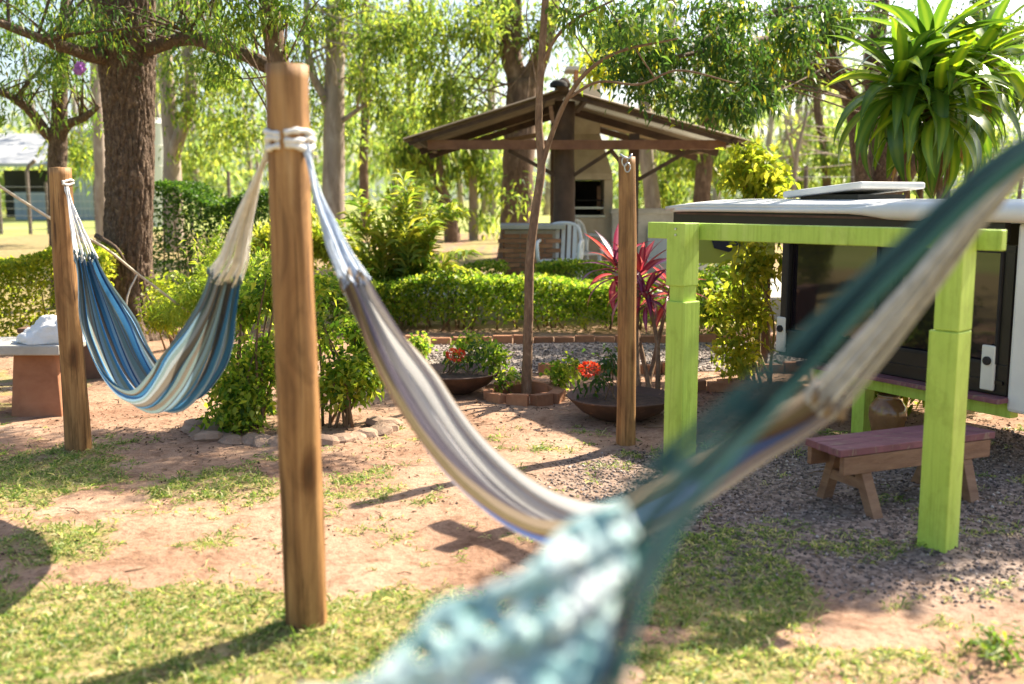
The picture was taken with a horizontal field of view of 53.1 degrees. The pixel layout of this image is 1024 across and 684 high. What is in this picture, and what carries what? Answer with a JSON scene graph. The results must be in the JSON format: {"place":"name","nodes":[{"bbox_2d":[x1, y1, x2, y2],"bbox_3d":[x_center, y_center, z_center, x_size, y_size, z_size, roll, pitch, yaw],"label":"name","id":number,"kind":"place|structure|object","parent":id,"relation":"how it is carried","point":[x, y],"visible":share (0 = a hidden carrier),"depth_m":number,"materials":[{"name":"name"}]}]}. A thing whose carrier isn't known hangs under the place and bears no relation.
{"place":"outdoors","nodes":[
{"label":"outdoors","id":0,"kind":"place"},
{"bbox_2d":[69,123,94,219],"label":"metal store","id":1,"kind":"structure","parent":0,"point":[79,195],"depth_m":43.64,"materials":[{"name":"grey metal"}]},
{"bbox_2d":[153,118,162,226],"bbox_3d":[-12.307,-5.879,35.528,0.880,3.731,0.880,0,8,0],"label":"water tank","id":2,"kind":"object","parent":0,"point":[158,142],"visible":0.18,"depth_m":35.12,"materials":[{"name":"white plastic"}]},
{"bbox_2d":[0,201,1023,683],"bbox_3d":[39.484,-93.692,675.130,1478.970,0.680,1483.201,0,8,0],"label":"ground","id":3,"kind":"structure","parent":0,"point":[862,621],"depth_m":4.59,"materials":[{"name":"brown soil"}]},
{"bbox_2d":[0,134,69,219],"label":"shed","id":4,"kind":"structure","parent":3,"relation":"on","point":[12,146],"depth_m":47.09,"materials":[{"name":"grey metal"}]},
{"bbox_2d":[0,337,85,416],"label":"concrete bench","id":5,"kind":"object","parent":3,"relation":"on","point":[36,390],"visible":0.59,"depth_m":7.13,"materials":[{"name":"concrete"}]},
{"bbox_2d":[15,315,85,344],"bbox_3d":[-3.225,-0.114,7.195,0.566,0.216,0.372,0,8,0],"label":"cloth bundle","id":6,"kind":"object","parent":5,"relation":"on","point":[43,329],"visible":0.6,"depth_m":7.06,"materials":[{"name":"white fabric"}]},
{"bbox_2d":[17,326,101,378],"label":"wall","id":7,"kind":"structure","parent":3,"relation":"on","point":[92,371],"depth_m":8.54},
{"bbox_2d":[0,239,123,336],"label":"hedge","id":8,"kind":"object","parent":3,"relation":"on","point":[25,266],"visible":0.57,"depth_m":10.18,"materials":[{"name":"green plant"}]},
{"bbox_2d":[94,233,125,261],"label":"dead branch","id":9,"kind":"object","parent":8,"relation":"on","point":[105,240],"visible":0.91,"depth_m":10.48,"materials":[{"name":"wood"}]},
{"bbox_2d":[21,0,104,241],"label":"slim gum tree","id":10,"kind":"object","parent":3,"relation":"on","point":[95,154],"visible":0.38,"depth_m":21.72,"materials":[{"name":"green plant"}]},
{"bbox_2d":[49,167,91,451],"bbox_3d":[-2.579,-0.046,5.982,0.155,1.926,0.150,0,8,0],"label":"hammock post","id":11,"kind":"object","parent":3,"relation":"on","point":[76,420],"visible":0.83,"depth_m":5.92,"materials":[{"name":"brown wood"}]},
{"bbox_2d":[0,0,178,309],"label":"forked tree","id":12,"kind":"object","parent":3,"relation":"on","point":[55,134],"visible":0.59,"depth_m":12.80,"materials":[{"name":"green plant"}]},
{"bbox_2d":[0,185,188,311],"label":"guy rope","id":13,"kind":"object","parent":3,"relation":"attached to","point":[91,239],"visible":0.76,"depth_m":8.30,"materials":[{"name":"beige fabric"}]},
{"bbox_2d":[126,274,137,303],"bbox_3d":[-3.182,-0.260,8.593,0.022,0.626,0.144,6,10,37],"label":"hanging cord","id":14,"kind":"object","parent":13,"relation":"hanging from","point":[130,288],"visible":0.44,"depth_m":8.55,"materials":[{"name":"fabric"}]},
{"bbox_2d":[0,159,231,233],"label":"wire fence","id":15,"kind":"object","parent":3,"relation":"on","point":[27,182],"visible":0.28,"depth_m":28.68,"materials":[{"name":"grey metal"}]},
{"bbox_2d":[0,0,266,342],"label":"tree","id":16,"kind":"object","parent":3,"relation":"on","point":[126,49],"visible":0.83,"depth_m":10.53,"materials":[{"name":"green plant"}]},
{"bbox_2d":[133,268,189,349],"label":"gold shrub","id":17,"kind":"object","parent":3,"relation":"on","point":[159,284],"visible":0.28,"depth_m":9.57,"materials":[{"name":"green plant"}]},
{"bbox_2d":[136,220,271,344],"bbox_3d":[-2.672,-0.430,9.253,1.566,1.333,1.408,0,8,0],"label":"feathery shrub","id":18,"kind":"object","parent":3,"relation":"on","point":[187,300],"visible":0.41,"depth_m":9.03,"materials":[{"name":"green plant"}]},
{"bbox_2d":[151,215,263,353],"bbox_3d":[-2.801,-0.516,9.630,1.187,1.356,0.460,0,8,0],"label":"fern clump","id":19,"kind":"object","parent":3,"relation":"on","point":[195,263],"visible":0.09,"depth_m":9.58,"materials":[{"name":"green plant"}]},
{"bbox_2d":[155,0,265,251],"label":"forked gum tree","id":20,"kind":"object","parent":3,"relation":"on","point":[175,130],"visible":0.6,"depth_m":19.04,"materials":[{"name":"green plant"}]},
{"bbox_2d":[153,178,270,291],"bbox_3d":[-3.695,-1.254,13.329,1.960,1.749,1.035,2,8,12],"label":"tall hedge","id":21,"kind":"object","parent":3,"relation":"on","point":[214,204],"visible":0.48,"depth_m":13.05,"materials":[{"name":"green plant"}]},
{"bbox_2d":[189,246,276,434],"bbox_3d":[-1.724,0.019,6.777,0.804,1.383,1.145,0,8,0],"label":"leafy shrub","id":22,"kind":"object","parent":3,"relation":"on","point":[240,390],"visible":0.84,"depth_m":6.63,"materials":[{"name":"green plant"}]},
{"bbox_2d":[160,0,365,107],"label":"leaning tree","id":23,"kind":"object","parent":3,"relation":"on","point":[273,26],"visible":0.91,"depth_m":9.11,"materials":[{"name":"green plant"}]},
{"bbox_2d":[180,415,403,446],"bbox_3d":[-1.452,0.588,6.586,1.464,0.131,0.764,0,8,0],"label":"stone border","id":24,"kind":"object","parent":3,"relation":"on","point":[380,426],"visible":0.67,"depth_m":6.39,"materials":[{"name":"beige stone"}]},
{"bbox_2d":[236,203,348,270],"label":"young bush","id":25,"kind":"object","parent":3,"relation":"on","point":[319,251],"visible":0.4,"depth_m":11.86,"materials":[{"name":"green plant"}]},
{"bbox_2d":[265,62,326,629],"bbox_3d":[-0.721,0.178,3.471,0.163,2.181,0.154,0,8,0],"label":"hammock post","id":26,"kind":"object","parent":3,"relation":"on","point":[298,424],"visible":0.86,"depth_m":3.40,"materials":[{"name":"brown wood"}]},
{"bbox_2d":[61,128,280,413],"bbox_3d":[-1.658,-0.272,4.650,0.294,1.208,3.194,-6,10,-34],"label":"hammock","id":27,"kind":"object","parent":26,"relation":"hanging from","point":[184,371],"visible":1,"depth_m":4.25,"materials":[{"name":"blue fabric"}]},
{"bbox_2d":[283,127,1023,544],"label":"hammock","id":28,"kind":"object","parent":26,"relation":"hanging from","point":[477,467],"visible":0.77,"depth_m":2.75,"materials":[{"name":"fabric"}]},
{"bbox_2d":[313,254,384,427],"bbox_3d":[-1.102,-0.006,6.822,0.801,1.166,0.836,0,8,0],"label":"thin shrub","id":29,"kind":"object","parent":3,"relation":"on","point":[344,380],"visible":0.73,"depth_m":6.69,"materials":[{"name":"green plant"}]},
{"bbox_2d":[309,0,409,235],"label":"slim gum tree","id":30,"kind":"object","parent":3,"relation":"on","point":[364,165],"visible":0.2,"depth_m":27.49,"materials":[{"name":"green plant"}]},
{"bbox_2d":[264,0,471,238],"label":"pale gum tree","id":31,"kind":"object","parent":3,"relation":"on","point":[331,96],"visible":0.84,"depth_m":18.11,"materials":[{"name":"green plant"}]},
{"bbox_2d":[347,0,448,214],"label":"slim gum tree","id":32,"kind":"object","parent":3,"relation":"on","point":[413,107],"visible":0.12,"depth_m":28.98,"materials":[{"name":"green plant"}]},
{"bbox_2d":[325,168,485,325],"bbox_3d":[-1.293,-1.119,12.103,1.999,1.847,1.348,0,8,0],"label":"palm clump","id":33,"kind":"object","parent":3,"relation":"on","point":[406,246],"visible":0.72,"depth_m":11.94,"materials":[{"name":"green plant"}]},
{"bbox_2d":[363,93,470,242],"bbox_3d":[-2.152,-3.963,23.663,2.510,3.589,3.211,0,8,0],"label":"leaning sapling","id":34,"kind":"object","parent":3,"relation":"on","point":[404,155],"visible":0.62,"depth_m":23.58,"materials":[{"name":"green plant"}]},
{"bbox_2d":[421,112,502,239],"bbox_3d":[-0.744,-3.879,24.555,3.134,3.262,2.328,-5,9,-30],"label":"thin sapling","id":35,"kind":"object","parent":3,"relation":"on","point":[477,169],"visible":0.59,"depth_m":24.59,"materials":[{"name":"green plant"}]},
{"bbox_2d":[430,363,500,394],"bbox_3d":[-0.459,0.315,8.003,0.754,0.188,0.754,0,8,0],"label":"rusty bowl","id":36,"kind":"object","parent":3,"relation":"on","point":[462,382],"visible":0.54,"depth_m":7.84,"materials":[{"name":"brown metal"}]},
{"bbox_2d":[442,339,485,374],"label":"flowering plant","id":37,"kind":"object","parent":36,"relation":"in","point":[453,357],"visible":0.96,"depth_m":8.01,"materials":[{"name":"green plant"}]},
{"bbox_2d":[443,322,503,362],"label":"garden plant","id":38,"kind":"object","parent":36,"relation":"in","point":[459,343],"visible":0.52,"depth_m":8.71,"materials":[{"name":"green plant"}]},
{"bbox_2d":[458,258,510,295],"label":"corner hedge","id":39,"kind":"object","parent":3,"relation":"on","point":[497,266],"visible":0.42,"depth_m":12.65,"materials":[{"name":"green plant"}]},
{"bbox_2d":[476,339,521,392],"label":"garden plant","id":40,"kind":"object","parent":3,"relation":"on","point":[498,359],"visible":0.96,"depth_m":7.88,"materials":[{"name":"green plant"}]},
{"bbox_2d":[387,0,617,257],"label":"gum tree","id":41,"kind":"object","parent":3,"relation":"on","point":[505,19],"visible":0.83,"depth_m":17.64,"materials":[{"name":"green plant"}]},
{"bbox_2d":[0,0,1023,217],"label":"wood","id":42,"kind":"object","parent":3,"relation":"on","point":[243,177],"visible":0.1,"depth_m":55.01,"materials":[{"name":"green plant"}]},
{"bbox_2d":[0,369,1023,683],"bbox_3d":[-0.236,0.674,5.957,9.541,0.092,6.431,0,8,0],"label":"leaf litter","id":43,"kind":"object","parent":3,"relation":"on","point":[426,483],"visible":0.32,"depth_m":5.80,"materials":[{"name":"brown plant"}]},
{"bbox_2d":[0,377,1023,683],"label":"twigs","id":44,"kind":"object","parent":3,"relation":"on","point":[478,525],"visible":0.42,"depth_m":4.97,"materials":[{"name":"brown wood"}]},
{"bbox_2d":[483,380,565,406],"bbox_3d":[0.095,0.393,7.757,0.623,0.122,0.625,0,8,0],"label":"brick ring","id":45,"kind":"object","parent":3,"relation":"on","point":[545,393],"visible":0.82,"depth_m":7.57,"materials":[{"name":"brown brick"}]},
{"bbox_2d":[314,269,747,330],"bbox_3d":[0.177,-0.492,11.848,5.090,0.732,0.997,0,8,1],"label":"path hedge","id":46,"kind":"object","parent":3,"relation":"on","point":[564,286],"visible":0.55,"depth_m":11.52,"materials":[{"name":"green plant"}]},
{"bbox_2d":[538,351,589,391],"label":"garden plant","id":47,"kind":"object","parent":3,"relation":"on","point":[556,372],"visible":0.87,"depth_m":7.86,"materials":[{"name":"green plant"}]},
{"bbox_2d":[535,257,617,319],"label":"back hedge","id":48,"kind":"object","parent":3,"relation":"on","point":[549,266],"visible":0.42,"depth_m":12.48,"materials":[{"name":"green plant"}]},
{"bbox_2d":[389,273,781,320],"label":"terrace","id":49,"kind":"structure","parent":3,"relation":"on","point":[774,295],"depth_m":12.57,"materials":[{"name":"concrete"}]},
{"bbox_2d":[498,223,565,290],"bbox_3d":[0.251,-1.041,13.562,0.864,1.046,0.890,0,8,0],"label":"brick counter","id":50,"kind":"object","parent":49,"relation":"on","point":[514,242],"visible":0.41,"depth_m":13.15,"materials":[{"name":"brick"}]},
{"bbox_2d":[535,221,583,279],"bbox_3d":[0.625,-1.077,13.129,0.587,0.925,0.642,1,8,10],"label":"plastic chair","id":51,"kind":"object","parent":49,"relation":"on","point":[580,248],"visible":0.56,"depth_m":13.30,"materials":[{"name":"white plastic"}]},
{"bbox_2d":[403,78,749,278],"bbox_3d":[0.844,-2.291,15.135,4.528,2.733,3.847,0,8,0],"label":"gazebo","id":52,"kind":"object","parent":49,"relation":"on","point":[692,141],"visible":0.89,"depth_m":13.64,"materials":[{"name":"brown wood"}]},
{"bbox_2d":[564,66,612,279],"bbox_3d":[1.109,-2.521,15.384,0.751,3.111,0.830,0,8,0],"label":"barbecue","id":53,"kind":"object","parent":49,"relation":"on","point":[593,202],"visible":0.38,"depth_m":15.12,"materials":[{"name":"paint"}]},
{"bbox_2d":[575,218,603,278],"bbox_3d":[0.919,-1.286,14.461,0.586,0.926,0.642,-3,9,-20],"label":"plastic chair","id":54,"kind":"object","parent":49,"relation":"on","point":[587,253],"visible":0.28,"depth_m":14.68,"materials":[{"name":"white plastic"}]},
{"bbox_2d":[609,208,708,275],"bbox_3d":[2.179,-1.487,15.272,1.489,0.995,0.720,0,8,0],"label":"grey counter","id":55,"kind":"object","parent":49,"relation":"on","point":[646,215],"visible":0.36,"depth_m":14.95,"materials":[{"name":"concrete"}]},
{"bbox_2d":[647,238,666,263],"bbox_3d":[2.279,-1.394,14.948,0.600,0.500,0.020,0,8,0],"label":"door","id":56,"kind":"structure","parent":55,"relation":"in","point":[662,246],"depth_m":14.94,"materials":[{"name":"grey metal"}]},
{"bbox_2d":[437,0,735,395],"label":"slender tree","id":57,"kind":"object","parent":3,"relation":"on","point":[637,31],"visible":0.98,"depth_m":7.47,"materials":[{"name":"green plant"}]},
{"bbox_2d":[566,385,664,421],"bbox_3d":[0.748,0.456,7.005,0.754,0.188,0.754,0,8,0],"label":"rusty bowl","id":58,"kind":"object","parent":3,"relation":"on","point":[649,402],"visible":0.54,"depth_m":6.89,"materials":[{"name":"brown metal"}]},
{"bbox_2d":[573,343,617,399],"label":"flowering plant","id":59,"kind":"object","parent":58,"relation":"in","point":[608,365],"visible":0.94,"depth_m":7.00,"materials":[{"name":"green plant"}]},
{"bbox_2d":[616,153,636,445],"bbox_3d":[0.693,-0.108,6.131,0.138,2.008,0.133,0,8,0],"label":"hammock post","id":60,"kind":"object","parent":3,"relation":"on","point":[626,359],"visible":0.9,"depth_m":6.08,"materials":[{"name":"brown wood"}]},
{"bbox_2d":[606,665,647,683],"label":"field stone","id":61,"kind":"object","parent":3,"relation":"on","point":[637,671],"visible":0.17,"depth_m":3.20,"materials":[{"name":"beige stone"}]},
{"bbox_2d":[568,0,693,207],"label":"white gum tree","id":62,"kind":"object","parent":3,"relation":"on","point":[653,195],"visible":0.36,"depth_m":21.65,"materials":[{"name":"green plant"}]},
{"bbox_2d":[580,220,709,388],"bbox_3d":[1.038,-0.285,8.066,0.889,1.343,1.088,6,10,38],"label":"cordyline","id":63,"kind":"object","parent":3,"relation":"on","point":[649,301],"visible":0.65,"depth_m":7.83,"materials":[{"name":"red plant"}]},
{"bbox_2d":[653,0,729,203],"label":"slim gum tree","id":64,"kind":"object","parent":3,"relation":"on","point":[658,153],"visible":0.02,"depth_m":26.06,"materials":[{"name":"green plant"}]},
{"bbox_2d":[665,263,771,333],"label":"path bush","id":65,"kind":"object","parent":3,"relation":"on","point":[715,271],"visible":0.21,"depth_m":10.75,"materials":[{"name":"green plant"}]},
{"bbox_2d":[645,49,802,202],"bbox_3d":[4.148,-4.104,21.084,2.982,4.550,4.152,0,8,0],"label":"reddish gum tree","id":66,"kind":"object","parent":3,"relation":"on","point":[704,169],"visible":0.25,"depth_m":20.63,"materials":[{"name":"green plant"}]},
{"bbox_2d":[697,378,757,391],"bbox_3d":[1.625,0.340,8.073,0.601,0.075,0.222,-1,8,-5],"label":"brick stack","id":67,"kind":"object","parent":3,"relation":"on","point":[721,385],"visible":0.59,"depth_m":7.99,"materials":[{"name":"brown brick"}]},
{"bbox_2d":[698,240,774,363],"bbox_3d":[1.859,-0.317,8.978,0.842,1.428,0.110,0,8,0],"label":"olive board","id":68,"kind":"object","parent":3,"relation":"on","point":[712,251],"visible":0.1,"depth_m":8.88,"materials":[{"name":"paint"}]},
{"bbox_2d":[699,241,781,382],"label":"climbing shrub","id":69,"kind":"object","parent":3,"relation":"on","point":[753,266],"visible":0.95,"depth_m":8.09,"materials":[{"name":"green plant"}]},
{"bbox_2d":[715,129,800,353],"bbox_3d":[2.336,-0.945,9.859,0.832,2.175,0.806,2,8,16],"label":"yellow bush","id":70,"kind":"object","parent":3,"relation":"on","point":[754,176],"visible":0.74,"depth_m":9.66,"materials":[{"name":"yellow plant"}]},
{"bbox_2d":[535,424,1023,608],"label":"gravel","id":71,"kind":"structure","parent":3,"relation":"on","point":[976,561],"depth_m":4.83,"materials":[{"name":"grey gravel"}]},
{"bbox_2d":[566,0,1023,193],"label":"dark branching tree","id":72,"kind":"object","parent":3,"relation":"on","point":[795,28],"visible":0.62,"depth_m":9.61,"materials":[{"name":"green plant"}]},
{"bbox_2d":[773,112,867,198],"bbox_3d":[7.060,-3.916,25.174,4.635,3.026,3.480,-6,10,-34],"label":"bare sapling","id":73,"kind":"object","parent":3,"relation":"on","point":[794,162],"visible":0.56,"depth_m":24.40,"materials":[{"name":"brown plant"}]},
{"bbox_2d":[786,47,863,185],"bbox_3d":[7.836,-5.277,25.458,3.133,5.651,2.744,0,8,0],"label":"slim gum tree","id":74,"kind":"object","parent":3,"relation":"on","point":[818,112],"visible":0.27,"depth_m":25.35,"materials":[{"name":"green plant"}]},
{"bbox_2d":[648,222,1006,552],"bbox_3d":[1.320,0.211,4.887,0.190,1.617,1.858,-7,11,-42],"label":"green pergola","id":75,"kind":"object","parent":3,"relation":"on","point":[948,361],"visible":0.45,"depth_m":4.34,"materials":[{"name":"paint"}]},
{"bbox_2d":[842,386,924,415],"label":"ground cover","id":76,"kind":"object","parent":3,"relation":"on","point":[906,401],"depth_m":7.19,"materials":[{"name":"green plant"}]},
{"bbox_2d":[868,393,906,430],"bbox_3d":[2.319,0.473,6.327,0.230,0.302,0.229,0,8,0],"label":"glazed pot","id":77,"kind":"object","parent":3,"relation":"on","point":[887,411],"visible":0.68,"depth_m":6.24,"materials":[{"name":"ceramic"}]},
{"bbox_2d":[805,425,994,518],"bbox_3d":[1.935,0.647,5.121,0.989,0.373,0.426,-3,9,-23],"label":"bench","id":78,"kind":"object","parent":3,"relation":"on","point":[855,460],"visible":0.65,"depth_m":4.98,"materials":[{"name":"pink paint"}]},
{"bbox_2d":[796,361,1017,432],"bbox_3d":[2.626,0.290,7.070,1.525,0.512,3.000,-4,9,-29],"label":"green trestle","id":79,"kind":"object","parent":3,"relation":"on","point":[987,403],"visible":0.21,"depth_m":6.17,"materials":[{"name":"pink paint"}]},
{"bbox_2d":[665,181,1023,413],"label":"camper shell","id":80,"kind":"object","parent":79,"relation":"on","point":[816,278],"visible":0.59,"depth_m":6.30,"materials":[{"name":"black"}]},
{"bbox_2d":[785,243,880,342],"bbox_3d":[2.070,-0.333,6.626,0.050,0.635,0.774,-4,9,-29],"label":"window","id":81,"kind":"structure","parent":80,"relation":"in","point":[820,272],"depth_m":6.73,"materials":[{"name":"black glass"}]},
{"bbox_2d":[888,250,1004,363],"bbox_3d":[2.486,-0.228,5.881,0.050,0.635,0.734,-4,9,-29],"label":"window","id":82,"kind":"structure","parent":80,"relation":"in","point":[989,269],"depth_m":5.70,"materials":[{"name":"black glass"}]},
{"bbox_2d":[803,160,1022,198],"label":"field fence","id":83,"kind":"object","parent":3,"relation":"on","point":[1019,192],"visible":0.06,"depth_m":23.68,"materials":[{"name":"brown wood"}]},
{"bbox_2d":[808,0,1023,198],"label":"dracaena","id":84,"kind":"object","parent":3,"relation":"on","point":[935,105],"visible":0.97,"depth_m":8.14,"materials":[{"name":"green plant"}]},
{"bbox_2d":[916,0,1023,179],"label":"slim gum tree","id":85,"kind":"object","parent":3,"relation":"on","point":[998,137],"visible":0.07,"depth_m":25.89,"materials":[{"name":"green plant"}]},
{"bbox_2d":[961,620,1023,669],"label":"weed","id":86,"kind":"object","parent":3,"relation":"on","point":[996,641],"visible":0.96,"depth_m":3.34,"materials":[{"name":"green plant"}]},
{"bbox_2d":[1016,35,1023,107],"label":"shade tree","id":87,"kind":"object","parent":3,"relation":"on","point":[1021,57],"visible":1,"depth_m":7.53,"materials":[{"name":"green plant"}]},
{"bbox_3d":[1.080,0.393,1.691,0.150,2.251,0.151,0,8,0],"label":"hammock post","id":88,"kind":"object","parent":3,"relation":"on","visible":0},
{"bbox_2d":[349,135,1023,683],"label":"hammock","id":89,"kind":"object","parent":88,"relation":"hanging from","point":[595,565],"visible":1,"depth_m":0.98,"materials":[{"name":"teal fabric"}]},
{"bbox_2d":[0,422,1023,683],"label":"grass","id":90,"kind":"structure","parent":0,"point":[182,664],"depth_m":3.77,"materials":[{"name":"green plant"}]},
{"bbox_2d":[0,0,1023,164],"label":"sky","id":91,"kind":"structure","parent":0,"point":[906,3],"materials":[{"name":"white"}]},
{"bbox_2d":[1,129,1023,200],"bbox_3d":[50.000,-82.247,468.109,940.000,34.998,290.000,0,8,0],"label":"hills","id":92,"kind":"structure","parent":0,"point":[454,196],"depth_m":356.55,"materials":[{"name":"green plant"}]},
{"bbox_2d":[405,334,799,374],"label":"path","id":93,"kind":"structure","parent":0,"point":[581,340],"depth_m":10.42,"materials":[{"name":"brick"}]},
{"bbox_2d":[408,330,437,359],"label":"garden plant","id":94,"kind":"object","parent":93,"relation":"on","point":[422,345],"visible":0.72,"depth_m":9.16,"materials":[{"name":"green plant"}]}
]}

